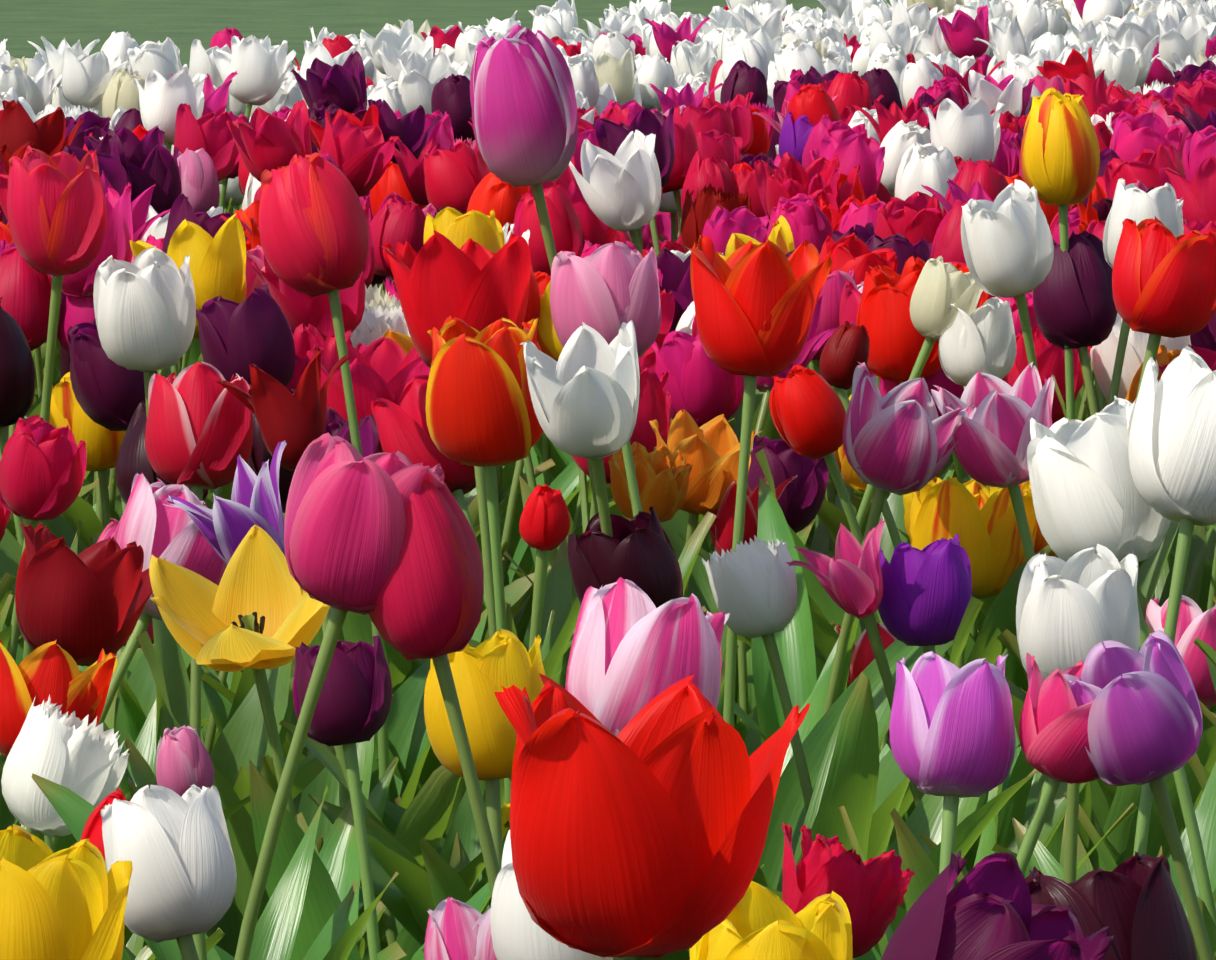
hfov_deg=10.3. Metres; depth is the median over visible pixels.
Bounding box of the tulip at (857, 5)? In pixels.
[852,0,878,25]
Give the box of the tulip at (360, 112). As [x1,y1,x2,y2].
[312,99,366,121]
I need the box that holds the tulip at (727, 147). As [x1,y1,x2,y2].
[695,129,742,169]
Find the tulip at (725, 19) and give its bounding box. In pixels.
[709,1,762,28]
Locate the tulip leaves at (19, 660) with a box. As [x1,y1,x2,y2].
[2,623,209,728]
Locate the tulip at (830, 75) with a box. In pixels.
[795,66,858,80]
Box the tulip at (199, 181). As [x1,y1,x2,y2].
[172,148,219,212]
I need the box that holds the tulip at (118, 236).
[22,182,132,525]
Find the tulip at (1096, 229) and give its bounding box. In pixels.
[852,219,1105,519]
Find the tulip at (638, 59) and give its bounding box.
[634,53,666,68]
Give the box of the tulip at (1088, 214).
[1077,181,1106,233]
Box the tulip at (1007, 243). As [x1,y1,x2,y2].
[947,179,1139,665]
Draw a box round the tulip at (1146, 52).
[1094,26,1158,87]
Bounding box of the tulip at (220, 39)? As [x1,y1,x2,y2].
[210,27,242,51]
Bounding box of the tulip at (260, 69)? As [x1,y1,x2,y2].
[229,35,295,212]
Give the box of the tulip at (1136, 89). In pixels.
[1129,86,1141,93]
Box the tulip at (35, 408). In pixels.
[24,376,60,419]
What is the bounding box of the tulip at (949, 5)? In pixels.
[943,0,964,15]
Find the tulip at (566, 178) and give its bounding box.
[529,156,575,193]
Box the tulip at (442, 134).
[395,109,453,149]
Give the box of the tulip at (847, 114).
[839,106,858,123]
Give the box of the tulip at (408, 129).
[368,99,440,163]
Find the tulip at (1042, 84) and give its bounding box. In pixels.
[1033,75,1065,94]
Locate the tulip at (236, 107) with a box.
[226,91,245,116]
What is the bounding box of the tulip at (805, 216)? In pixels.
[766,193,832,535]
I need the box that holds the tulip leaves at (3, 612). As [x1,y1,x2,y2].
[0,594,12,631]
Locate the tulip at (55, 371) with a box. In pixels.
[53,353,59,379]
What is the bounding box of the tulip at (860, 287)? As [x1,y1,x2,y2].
[857,282,874,501]
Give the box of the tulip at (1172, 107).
[1129,101,1188,120]
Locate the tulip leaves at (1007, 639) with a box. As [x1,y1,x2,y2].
[997,629,1109,830]
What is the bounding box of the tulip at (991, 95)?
[962,65,1022,116]
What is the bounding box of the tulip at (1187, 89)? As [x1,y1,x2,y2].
[1173,80,1215,103]
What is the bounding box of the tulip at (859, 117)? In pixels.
[848,108,880,143]
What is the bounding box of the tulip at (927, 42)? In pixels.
[913,16,944,60]
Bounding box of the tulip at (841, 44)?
[833,40,845,48]
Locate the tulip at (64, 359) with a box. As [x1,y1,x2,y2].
[59,344,95,505]
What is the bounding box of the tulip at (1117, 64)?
[1093,40,1140,89]
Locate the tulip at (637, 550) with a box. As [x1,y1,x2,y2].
[509,505,689,959]
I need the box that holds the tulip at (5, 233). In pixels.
[0,221,82,497]
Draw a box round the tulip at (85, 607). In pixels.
[15,522,249,955]
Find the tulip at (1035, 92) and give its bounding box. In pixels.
[1022,79,1041,115]
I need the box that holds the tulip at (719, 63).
[709,60,722,99]
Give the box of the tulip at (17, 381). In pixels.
[0,297,35,547]
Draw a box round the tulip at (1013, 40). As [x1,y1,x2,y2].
[974,15,1037,67]
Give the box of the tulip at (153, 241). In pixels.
[145,234,163,250]
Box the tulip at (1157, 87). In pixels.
[1143,80,1168,94]
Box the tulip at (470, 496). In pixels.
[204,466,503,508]
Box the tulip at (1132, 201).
[897,178,1183,680]
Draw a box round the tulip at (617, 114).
[578,104,629,146]
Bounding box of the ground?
[0,0,891,104]
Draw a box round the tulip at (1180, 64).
[1156,52,1215,75]
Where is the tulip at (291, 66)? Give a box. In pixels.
[286,62,295,71]
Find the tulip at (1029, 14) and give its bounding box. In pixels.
[1015,0,1047,48]
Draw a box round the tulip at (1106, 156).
[1083,148,1119,207]
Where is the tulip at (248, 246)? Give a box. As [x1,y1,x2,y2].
[246,241,250,251]
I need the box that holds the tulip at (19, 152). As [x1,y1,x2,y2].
[0,141,57,399]
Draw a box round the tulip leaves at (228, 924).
[125,738,240,956]
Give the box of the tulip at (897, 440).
[822,362,975,749]
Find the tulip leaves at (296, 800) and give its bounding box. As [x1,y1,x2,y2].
[293,749,358,911]
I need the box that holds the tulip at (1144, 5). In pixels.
[1133,0,1160,18]
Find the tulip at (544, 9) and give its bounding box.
[529,0,577,27]
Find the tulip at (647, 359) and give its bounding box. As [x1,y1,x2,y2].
[567,345,734,535]
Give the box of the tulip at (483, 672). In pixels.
[424,629,545,869]
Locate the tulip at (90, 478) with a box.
[24,292,94,525]
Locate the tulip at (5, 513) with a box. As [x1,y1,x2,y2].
[0,461,10,541]
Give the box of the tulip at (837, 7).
[818,0,851,18]
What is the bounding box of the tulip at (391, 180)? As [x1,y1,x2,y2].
[370,161,423,217]
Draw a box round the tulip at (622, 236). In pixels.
[613,231,631,242]
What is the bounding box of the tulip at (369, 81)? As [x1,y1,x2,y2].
[366,77,374,86]
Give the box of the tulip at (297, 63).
[294,57,299,70]
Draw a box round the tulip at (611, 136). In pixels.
[592,105,675,256]
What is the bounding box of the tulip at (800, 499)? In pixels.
[747,435,827,532]
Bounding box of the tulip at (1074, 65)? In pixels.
[1036,47,1095,80]
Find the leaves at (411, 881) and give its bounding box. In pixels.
[353,802,509,933]
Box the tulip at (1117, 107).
[1094,99,1139,121]
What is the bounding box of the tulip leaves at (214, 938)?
[180,928,224,959]
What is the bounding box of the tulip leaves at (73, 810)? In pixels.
[32,773,357,959]
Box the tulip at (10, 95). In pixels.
[0,86,19,109]
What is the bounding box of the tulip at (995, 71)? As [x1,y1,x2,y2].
[990,64,1004,76]
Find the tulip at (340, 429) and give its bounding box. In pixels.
[205,420,349,754]
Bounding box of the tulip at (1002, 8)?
[988,0,1013,21]
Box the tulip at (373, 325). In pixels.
[220,304,410,499]
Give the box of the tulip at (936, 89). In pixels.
[926,76,968,107]
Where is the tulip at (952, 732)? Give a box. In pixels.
[889,651,1015,891]
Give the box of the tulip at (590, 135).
[573,129,597,176]
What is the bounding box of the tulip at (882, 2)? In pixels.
[877,0,906,13]
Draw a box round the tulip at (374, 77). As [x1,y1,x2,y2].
[372,67,376,85]
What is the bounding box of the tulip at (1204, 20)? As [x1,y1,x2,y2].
[1182,13,1215,39]
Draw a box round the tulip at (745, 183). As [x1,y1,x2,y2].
[730,168,777,230]
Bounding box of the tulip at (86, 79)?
[62,44,129,109]
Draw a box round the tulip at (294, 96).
[274,73,302,111]
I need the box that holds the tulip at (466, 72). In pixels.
[456,62,469,75]
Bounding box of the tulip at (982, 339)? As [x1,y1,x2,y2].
[938,297,1015,682]
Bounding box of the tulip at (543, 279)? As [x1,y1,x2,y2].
[533,271,550,485]
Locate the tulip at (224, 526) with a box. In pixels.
[162,440,509,959]
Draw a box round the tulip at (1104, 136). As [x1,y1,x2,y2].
[1094,121,1111,151]
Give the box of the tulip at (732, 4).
[726,0,767,10]
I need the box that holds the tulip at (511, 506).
[501,286,543,580]
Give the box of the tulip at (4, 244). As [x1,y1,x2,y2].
[0,239,15,255]
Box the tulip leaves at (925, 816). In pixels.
[794,596,983,865]
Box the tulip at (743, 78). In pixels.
[720,60,767,107]
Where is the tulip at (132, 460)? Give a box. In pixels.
[116,399,208,504]
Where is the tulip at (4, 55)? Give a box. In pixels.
[0,39,9,65]
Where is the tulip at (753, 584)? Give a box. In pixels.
[702,536,812,811]
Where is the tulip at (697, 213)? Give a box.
[681,183,751,252]
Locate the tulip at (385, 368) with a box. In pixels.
[307,334,429,452]
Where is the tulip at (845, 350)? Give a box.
[818,321,901,622]
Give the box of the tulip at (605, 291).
[550,241,913,817]
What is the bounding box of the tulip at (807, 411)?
[769,365,915,821]
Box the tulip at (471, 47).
[468,31,504,61]
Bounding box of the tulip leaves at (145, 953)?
[135,945,155,959]
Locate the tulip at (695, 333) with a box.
[607,316,710,547]
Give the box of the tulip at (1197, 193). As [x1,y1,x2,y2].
[1159,156,1215,224]
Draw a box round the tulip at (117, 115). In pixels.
[109,106,164,146]
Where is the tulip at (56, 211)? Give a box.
[7,145,106,659]
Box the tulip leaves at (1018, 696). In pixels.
[1005,676,1100,836]
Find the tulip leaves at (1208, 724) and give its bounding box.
[1203,714,1213,728]
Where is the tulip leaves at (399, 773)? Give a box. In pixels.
[374,600,516,838]
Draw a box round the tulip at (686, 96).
[649,82,723,113]
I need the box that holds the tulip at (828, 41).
[806,36,852,54]
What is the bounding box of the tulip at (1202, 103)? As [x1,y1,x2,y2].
[1174,80,1215,119]
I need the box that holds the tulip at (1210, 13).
[1201,2,1215,21]
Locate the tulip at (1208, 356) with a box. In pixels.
[1158,344,1215,372]
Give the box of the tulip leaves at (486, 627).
[480,597,488,642]
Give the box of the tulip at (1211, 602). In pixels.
[1207,546,1215,609]
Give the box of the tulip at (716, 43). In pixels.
[703,40,719,54]
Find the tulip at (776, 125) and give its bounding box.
[752,95,837,132]
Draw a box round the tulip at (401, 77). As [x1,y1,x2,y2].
[398,57,429,93]
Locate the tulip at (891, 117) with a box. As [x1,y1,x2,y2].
[852,99,939,142]
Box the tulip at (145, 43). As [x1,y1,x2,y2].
[139,40,160,47]
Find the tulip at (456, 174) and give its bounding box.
[421,141,489,213]
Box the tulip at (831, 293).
[810,269,856,556]
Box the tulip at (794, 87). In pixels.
[781,80,815,114]
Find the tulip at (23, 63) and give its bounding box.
[9,56,28,74]
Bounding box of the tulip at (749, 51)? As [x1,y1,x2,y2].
[722,37,767,81]
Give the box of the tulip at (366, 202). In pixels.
[359,193,373,287]
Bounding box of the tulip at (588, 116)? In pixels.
[581,108,594,123]
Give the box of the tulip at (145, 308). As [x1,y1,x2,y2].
[93,246,254,724]
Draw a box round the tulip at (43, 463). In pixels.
[0,415,118,811]
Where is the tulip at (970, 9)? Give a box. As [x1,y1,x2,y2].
[952,0,992,19]
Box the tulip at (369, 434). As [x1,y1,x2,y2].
[326,408,378,457]
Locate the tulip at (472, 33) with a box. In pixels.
[455,25,489,67]
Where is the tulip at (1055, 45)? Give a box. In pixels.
[1031,32,1067,60]
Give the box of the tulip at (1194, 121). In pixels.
[1170,105,1215,134]
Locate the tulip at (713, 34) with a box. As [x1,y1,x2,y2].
[703,27,723,41]
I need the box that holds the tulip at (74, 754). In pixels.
[1,695,157,841]
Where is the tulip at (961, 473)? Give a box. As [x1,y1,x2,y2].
[952,292,994,486]
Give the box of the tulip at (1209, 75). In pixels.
[1192,70,1215,84]
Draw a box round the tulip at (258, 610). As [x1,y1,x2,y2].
[149,524,385,958]
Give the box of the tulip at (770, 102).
[766,95,774,111]
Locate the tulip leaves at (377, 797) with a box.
[315,756,398,852]
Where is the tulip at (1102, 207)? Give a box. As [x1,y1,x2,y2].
[1092,186,1154,221]
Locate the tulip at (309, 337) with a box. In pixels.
[286,323,366,389]
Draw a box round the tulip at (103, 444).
[42,372,126,554]
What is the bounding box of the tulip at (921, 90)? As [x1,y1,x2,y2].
[913,86,926,102]
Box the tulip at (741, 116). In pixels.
[682,92,753,154]
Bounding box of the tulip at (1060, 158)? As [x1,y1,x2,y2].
[828,87,1099,661]
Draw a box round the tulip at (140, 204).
[101,171,170,241]
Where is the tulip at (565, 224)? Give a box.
[513,183,582,275]
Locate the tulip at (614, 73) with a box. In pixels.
[594,48,634,105]
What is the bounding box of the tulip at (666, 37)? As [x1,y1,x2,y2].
[643,15,710,62]
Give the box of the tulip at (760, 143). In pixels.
[742,105,769,155]
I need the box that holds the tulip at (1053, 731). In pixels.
[1016,653,1098,875]
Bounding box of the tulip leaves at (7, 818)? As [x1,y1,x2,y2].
[0,572,123,829]
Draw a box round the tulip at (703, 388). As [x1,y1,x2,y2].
[652,331,743,554]
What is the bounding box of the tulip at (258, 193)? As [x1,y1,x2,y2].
[199,186,261,364]
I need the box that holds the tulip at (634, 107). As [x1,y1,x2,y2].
[600,99,657,123]
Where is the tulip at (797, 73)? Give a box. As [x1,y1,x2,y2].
[790,68,825,80]
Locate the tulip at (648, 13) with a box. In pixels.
[604,0,659,25]
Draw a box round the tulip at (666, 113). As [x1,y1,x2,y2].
[663,105,685,225]
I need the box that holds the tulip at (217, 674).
[215,671,227,687]
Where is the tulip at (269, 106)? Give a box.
[246,71,296,116]
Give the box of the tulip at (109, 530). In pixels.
[97,518,153,647]
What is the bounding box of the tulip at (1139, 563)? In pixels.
[1080,394,1210,570]
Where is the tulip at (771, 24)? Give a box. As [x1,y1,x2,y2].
[725,4,792,39]
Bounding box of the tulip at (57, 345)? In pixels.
[56,337,59,354]
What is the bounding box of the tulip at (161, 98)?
[133,69,206,152]
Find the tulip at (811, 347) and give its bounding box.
[509,295,855,577]
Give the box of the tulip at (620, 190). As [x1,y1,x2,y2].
[569,130,672,422]
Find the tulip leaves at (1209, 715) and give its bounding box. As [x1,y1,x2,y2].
[1199,700,1215,724]
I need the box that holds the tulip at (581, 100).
[575,90,589,110]
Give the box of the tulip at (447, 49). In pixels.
[434,44,454,55]
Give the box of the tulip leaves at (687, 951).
[635,948,689,959]
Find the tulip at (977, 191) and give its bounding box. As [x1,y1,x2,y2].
[922,178,995,212]
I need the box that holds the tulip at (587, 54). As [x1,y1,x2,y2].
[557,45,594,64]
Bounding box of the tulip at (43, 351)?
[33,343,57,388]
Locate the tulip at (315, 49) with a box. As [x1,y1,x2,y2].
[300,40,370,99]
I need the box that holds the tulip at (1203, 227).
[1141,218,1215,564]
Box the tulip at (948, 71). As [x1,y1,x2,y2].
[931,59,1004,95]
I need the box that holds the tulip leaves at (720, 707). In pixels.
[717,681,734,727]
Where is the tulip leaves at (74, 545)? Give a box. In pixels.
[19,520,81,649]
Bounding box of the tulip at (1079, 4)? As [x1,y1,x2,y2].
[1074,0,1085,18]
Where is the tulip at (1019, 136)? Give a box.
[1017,126,1024,149]
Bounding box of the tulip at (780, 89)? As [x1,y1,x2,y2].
[773,71,822,115]
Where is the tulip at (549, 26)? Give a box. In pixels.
[532,12,566,40]
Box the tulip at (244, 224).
[219,215,251,241]
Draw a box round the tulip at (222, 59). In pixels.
[212,36,270,97]
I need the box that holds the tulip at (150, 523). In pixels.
[21,473,226,851]
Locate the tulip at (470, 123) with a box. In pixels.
[468,118,490,171]
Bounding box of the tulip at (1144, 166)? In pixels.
[1104,144,1185,199]
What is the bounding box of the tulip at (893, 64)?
[874,51,906,104]
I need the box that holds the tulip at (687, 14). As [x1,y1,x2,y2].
[680,12,699,31]
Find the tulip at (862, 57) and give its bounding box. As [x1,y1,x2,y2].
[853,36,869,75]
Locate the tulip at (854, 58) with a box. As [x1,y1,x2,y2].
[852,48,858,67]
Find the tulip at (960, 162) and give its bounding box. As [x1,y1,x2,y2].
[954,156,965,170]
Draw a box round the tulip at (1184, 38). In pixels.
[1156,13,1215,70]
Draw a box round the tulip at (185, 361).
[181,341,191,370]
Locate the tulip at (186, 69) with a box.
[182,64,200,82]
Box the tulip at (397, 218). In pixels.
[370,192,425,296]
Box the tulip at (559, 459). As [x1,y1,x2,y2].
[534,251,711,553]
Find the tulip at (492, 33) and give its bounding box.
[478,25,506,36]
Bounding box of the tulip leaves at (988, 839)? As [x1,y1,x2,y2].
[973,783,1002,867]
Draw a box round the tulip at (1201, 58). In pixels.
[1196,50,1215,65]
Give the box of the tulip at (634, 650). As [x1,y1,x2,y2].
[565,577,729,736]
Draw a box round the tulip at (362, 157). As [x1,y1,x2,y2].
[320,109,398,196]
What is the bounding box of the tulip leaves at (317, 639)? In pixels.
[307,525,507,659]
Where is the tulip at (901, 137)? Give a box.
[880,120,930,196]
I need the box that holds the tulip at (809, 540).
[806,390,848,546]
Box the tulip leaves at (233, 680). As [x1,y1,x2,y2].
[201,513,283,746]
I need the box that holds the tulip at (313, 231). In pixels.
[190,152,486,808]
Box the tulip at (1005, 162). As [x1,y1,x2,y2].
[993,128,1018,176]
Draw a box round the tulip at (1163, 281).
[1112,216,1215,862]
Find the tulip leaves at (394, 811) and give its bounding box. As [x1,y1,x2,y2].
[369,639,480,871]
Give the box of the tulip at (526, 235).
[502,222,591,534]
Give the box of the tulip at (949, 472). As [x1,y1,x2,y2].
[805,461,954,549]
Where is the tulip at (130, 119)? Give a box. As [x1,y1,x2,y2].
[114,108,143,131]
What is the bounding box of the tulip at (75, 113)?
[41,101,97,119]
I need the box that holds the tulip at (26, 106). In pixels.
[19,97,36,121]
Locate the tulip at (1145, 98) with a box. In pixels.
[1140,92,1169,106]
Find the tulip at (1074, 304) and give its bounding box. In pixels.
[1033,230,1117,418]
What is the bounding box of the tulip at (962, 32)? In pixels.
[938,5,989,60]
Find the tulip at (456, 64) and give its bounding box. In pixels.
[451,60,471,73]
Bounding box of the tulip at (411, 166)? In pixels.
[393,136,471,207]
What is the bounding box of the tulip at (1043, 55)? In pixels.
[1005,49,1050,68]
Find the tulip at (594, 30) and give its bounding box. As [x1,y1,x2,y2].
[571,15,626,43]
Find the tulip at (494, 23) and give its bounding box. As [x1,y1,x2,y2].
[484,17,520,32]
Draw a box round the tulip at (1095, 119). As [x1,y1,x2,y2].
[1091,112,1114,134]
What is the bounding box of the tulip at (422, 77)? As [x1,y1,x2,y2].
[397,50,467,114]
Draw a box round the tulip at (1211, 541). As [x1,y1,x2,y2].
[1193,525,1215,564]
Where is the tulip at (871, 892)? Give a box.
[782,823,914,957]
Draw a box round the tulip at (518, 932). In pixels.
[490,830,612,959]
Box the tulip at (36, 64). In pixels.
[27,52,53,99]
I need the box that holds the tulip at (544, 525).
[308,484,569,945]
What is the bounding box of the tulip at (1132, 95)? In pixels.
[1126,90,1142,99]
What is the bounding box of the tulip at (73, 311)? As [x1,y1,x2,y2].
[57,294,103,547]
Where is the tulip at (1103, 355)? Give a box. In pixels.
[1090,313,1215,711]
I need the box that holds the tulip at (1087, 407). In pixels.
[1084,400,1170,570]
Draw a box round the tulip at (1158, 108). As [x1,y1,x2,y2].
[1148,100,1189,158]
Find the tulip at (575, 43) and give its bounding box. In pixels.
[563,39,587,47]
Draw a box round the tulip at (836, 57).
[821,51,844,62]
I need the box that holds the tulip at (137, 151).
[33,125,164,404]
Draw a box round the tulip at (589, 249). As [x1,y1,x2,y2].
[558,240,649,503]
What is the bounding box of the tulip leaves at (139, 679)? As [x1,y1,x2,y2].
[4,644,190,790]
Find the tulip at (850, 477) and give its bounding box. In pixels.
[834,394,985,626]
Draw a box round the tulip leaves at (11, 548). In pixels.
[0,528,116,655]
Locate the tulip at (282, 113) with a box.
[272,106,291,119]
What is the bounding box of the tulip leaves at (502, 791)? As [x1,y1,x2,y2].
[484,779,504,812]
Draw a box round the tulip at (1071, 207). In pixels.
[1068,204,1077,211]
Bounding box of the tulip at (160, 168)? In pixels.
[120,145,200,365]
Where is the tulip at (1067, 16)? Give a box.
[1052,0,1071,33]
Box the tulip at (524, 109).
[470,24,597,513]
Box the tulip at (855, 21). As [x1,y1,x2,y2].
[818,15,875,42]
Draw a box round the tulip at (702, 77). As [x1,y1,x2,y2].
[686,72,709,93]
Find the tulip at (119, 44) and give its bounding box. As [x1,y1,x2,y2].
[101,31,139,72]
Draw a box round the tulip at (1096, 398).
[1094,386,1104,410]
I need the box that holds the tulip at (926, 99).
[917,89,968,129]
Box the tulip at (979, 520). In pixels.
[814,477,1036,738]
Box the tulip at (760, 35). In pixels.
[726,25,781,64]
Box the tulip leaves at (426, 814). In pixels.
[127,631,460,942]
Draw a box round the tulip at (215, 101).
[171,71,237,116]
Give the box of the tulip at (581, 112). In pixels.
[577,106,677,238]
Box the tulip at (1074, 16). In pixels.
[1070,4,1083,26]
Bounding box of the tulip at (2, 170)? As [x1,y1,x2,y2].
[0,160,24,418]
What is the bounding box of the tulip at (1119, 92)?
[1106,84,1131,102]
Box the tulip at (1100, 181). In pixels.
[1096,175,1105,193]
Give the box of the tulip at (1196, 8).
[1183,1,1205,16]
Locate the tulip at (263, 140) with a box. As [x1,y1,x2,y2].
[226,99,311,181]
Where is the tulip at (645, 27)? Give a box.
[642,23,651,54]
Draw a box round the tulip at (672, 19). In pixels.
[654,12,680,28]
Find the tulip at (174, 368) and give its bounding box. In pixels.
[131,255,178,376]
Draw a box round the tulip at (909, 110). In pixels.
[902,96,919,117]
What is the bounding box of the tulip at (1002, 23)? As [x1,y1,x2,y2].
[979,5,1010,57]
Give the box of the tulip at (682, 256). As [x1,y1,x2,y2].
[670,250,724,261]
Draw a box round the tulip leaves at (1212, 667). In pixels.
[1205,655,1215,692]
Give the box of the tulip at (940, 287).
[851,255,982,533]
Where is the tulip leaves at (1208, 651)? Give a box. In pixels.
[991,638,1215,857]
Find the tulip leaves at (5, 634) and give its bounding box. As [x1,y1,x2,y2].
[0,624,21,648]
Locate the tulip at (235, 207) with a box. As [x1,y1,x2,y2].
[233,205,237,212]
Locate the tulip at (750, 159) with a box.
[678,152,773,217]
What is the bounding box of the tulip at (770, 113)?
[724,98,774,142]
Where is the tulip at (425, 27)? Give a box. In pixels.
[393,19,430,41]
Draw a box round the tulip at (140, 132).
[132,124,163,140]
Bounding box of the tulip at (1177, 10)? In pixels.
[1157,0,1186,22]
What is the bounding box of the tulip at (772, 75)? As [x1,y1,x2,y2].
[767,61,777,98]
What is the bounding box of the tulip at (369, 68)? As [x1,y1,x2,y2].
[358,39,373,79]
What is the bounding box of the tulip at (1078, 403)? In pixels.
[1075,392,1098,419]
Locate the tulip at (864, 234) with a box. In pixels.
[832,222,874,242]
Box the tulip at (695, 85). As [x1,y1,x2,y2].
[664,80,708,97]
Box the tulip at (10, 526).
[0,449,113,537]
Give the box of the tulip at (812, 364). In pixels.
[785,250,820,531]
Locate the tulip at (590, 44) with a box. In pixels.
[582,36,593,49]
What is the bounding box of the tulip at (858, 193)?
[839,173,864,202]
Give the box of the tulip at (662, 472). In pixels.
[608,441,715,594]
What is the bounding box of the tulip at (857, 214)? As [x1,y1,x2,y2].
[839,200,885,388]
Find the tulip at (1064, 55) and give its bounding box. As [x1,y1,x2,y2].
[1056,43,1087,64]
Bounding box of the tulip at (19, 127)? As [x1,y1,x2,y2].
[0,100,83,158]
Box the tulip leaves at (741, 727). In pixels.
[548,547,753,740]
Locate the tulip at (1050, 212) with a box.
[1004,173,1090,384]
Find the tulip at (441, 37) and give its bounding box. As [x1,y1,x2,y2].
[420,25,462,56]
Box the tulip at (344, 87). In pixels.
[290,51,366,113]
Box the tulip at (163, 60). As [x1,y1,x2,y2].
[126,37,232,211]
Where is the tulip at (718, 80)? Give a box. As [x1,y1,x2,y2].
[714,64,723,102]
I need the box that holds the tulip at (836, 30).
[808,17,859,43]
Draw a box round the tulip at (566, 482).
[382,328,589,606]
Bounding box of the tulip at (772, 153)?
[767,111,779,160]
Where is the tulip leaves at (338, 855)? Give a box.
[122,780,405,959]
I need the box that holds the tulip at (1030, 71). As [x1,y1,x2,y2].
[1009,60,1043,81]
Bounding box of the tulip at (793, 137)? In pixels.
[778,111,813,164]
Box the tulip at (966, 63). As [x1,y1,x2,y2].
[958,55,975,73]
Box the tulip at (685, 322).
[675,301,814,544]
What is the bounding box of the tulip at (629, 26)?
[599,13,651,47]
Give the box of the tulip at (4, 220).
[2,212,7,224]
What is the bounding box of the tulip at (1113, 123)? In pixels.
[1093,117,1116,131]
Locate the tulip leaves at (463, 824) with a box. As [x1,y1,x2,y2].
[279,720,481,881]
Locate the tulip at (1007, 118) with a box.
[990,109,1020,135]
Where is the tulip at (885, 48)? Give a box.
[866,42,906,71]
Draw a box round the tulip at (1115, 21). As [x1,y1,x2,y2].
[1099,9,1135,37]
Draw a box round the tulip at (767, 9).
[758,2,782,22]
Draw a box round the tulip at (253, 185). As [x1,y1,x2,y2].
[242,173,260,209]
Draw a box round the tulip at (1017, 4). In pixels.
[1012,0,1044,19]
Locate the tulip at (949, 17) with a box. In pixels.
[941,10,956,51]
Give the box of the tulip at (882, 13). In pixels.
[863,3,891,29]
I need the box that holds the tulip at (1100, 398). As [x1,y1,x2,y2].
[1094,377,1104,412]
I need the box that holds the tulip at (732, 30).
[718,28,735,39]
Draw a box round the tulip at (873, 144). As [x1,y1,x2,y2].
[866,137,880,151]
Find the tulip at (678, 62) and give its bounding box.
[670,39,717,77]
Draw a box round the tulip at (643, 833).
[494,673,810,959]
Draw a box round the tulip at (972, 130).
[816,97,1004,370]
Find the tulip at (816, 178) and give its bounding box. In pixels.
[754,152,861,220]
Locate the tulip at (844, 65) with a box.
[822,58,850,73]
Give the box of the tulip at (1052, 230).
[949,212,1084,395]
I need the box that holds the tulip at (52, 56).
[28,36,99,86]
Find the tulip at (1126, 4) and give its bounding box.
[1121,0,1133,11]
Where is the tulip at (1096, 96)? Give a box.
[1068,70,1115,117]
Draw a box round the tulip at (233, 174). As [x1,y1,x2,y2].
[219,111,248,212]
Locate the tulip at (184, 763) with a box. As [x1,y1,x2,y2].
[156,725,398,959]
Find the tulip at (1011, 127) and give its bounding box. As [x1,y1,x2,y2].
[1000,123,1020,174]
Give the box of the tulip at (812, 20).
[790,16,828,26]
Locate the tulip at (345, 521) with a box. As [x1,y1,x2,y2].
[234,433,443,959]
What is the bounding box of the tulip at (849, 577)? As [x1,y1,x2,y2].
[760,517,923,899]
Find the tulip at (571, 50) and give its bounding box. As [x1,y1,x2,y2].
[550,36,580,56]
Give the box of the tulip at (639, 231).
[637,187,662,248]
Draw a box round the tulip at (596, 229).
[537,180,616,464]
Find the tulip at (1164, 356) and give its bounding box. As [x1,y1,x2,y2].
[977,345,1181,631]
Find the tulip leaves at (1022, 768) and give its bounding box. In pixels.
[984,724,1034,848]
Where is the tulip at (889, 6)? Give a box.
[884,0,893,9]
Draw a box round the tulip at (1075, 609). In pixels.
[838,544,1161,956]
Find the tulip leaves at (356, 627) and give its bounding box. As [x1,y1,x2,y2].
[286,611,426,759]
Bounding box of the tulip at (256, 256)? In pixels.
[245,245,265,297]
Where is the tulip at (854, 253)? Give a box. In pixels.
[705,233,897,536]
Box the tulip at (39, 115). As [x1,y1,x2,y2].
[35,110,43,119]
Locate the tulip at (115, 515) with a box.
[83,479,121,521]
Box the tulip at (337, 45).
[322,35,353,58]
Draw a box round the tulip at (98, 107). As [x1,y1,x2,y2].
[88,94,102,117]
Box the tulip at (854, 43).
[843,33,861,61]
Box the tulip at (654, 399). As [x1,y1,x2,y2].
[519,367,670,677]
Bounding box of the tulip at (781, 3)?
[768,0,786,19]
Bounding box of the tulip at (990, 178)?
[942,158,1008,219]
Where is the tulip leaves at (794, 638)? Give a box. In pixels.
[751,475,858,743]
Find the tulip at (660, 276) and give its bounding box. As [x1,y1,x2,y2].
[610,269,662,484]
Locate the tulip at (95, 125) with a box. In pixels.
[64,110,110,148]
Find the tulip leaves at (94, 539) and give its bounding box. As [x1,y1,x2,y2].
[90,533,204,742]
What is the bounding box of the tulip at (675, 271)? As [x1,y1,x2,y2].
[656,247,781,442]
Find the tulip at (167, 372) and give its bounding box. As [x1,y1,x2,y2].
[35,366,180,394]
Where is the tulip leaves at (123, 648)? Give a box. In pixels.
[116,646,206,668]
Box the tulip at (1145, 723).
[1063,630,1213,959]
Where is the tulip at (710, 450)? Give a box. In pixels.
[649,409,760,714]
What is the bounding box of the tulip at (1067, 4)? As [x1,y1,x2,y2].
[1063,0,1072,11]
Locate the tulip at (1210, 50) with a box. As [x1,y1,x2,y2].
[1205,36,1215,58]
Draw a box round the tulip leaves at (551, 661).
[271,597,580,907]
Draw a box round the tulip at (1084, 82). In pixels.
[1063,73,1106,93]

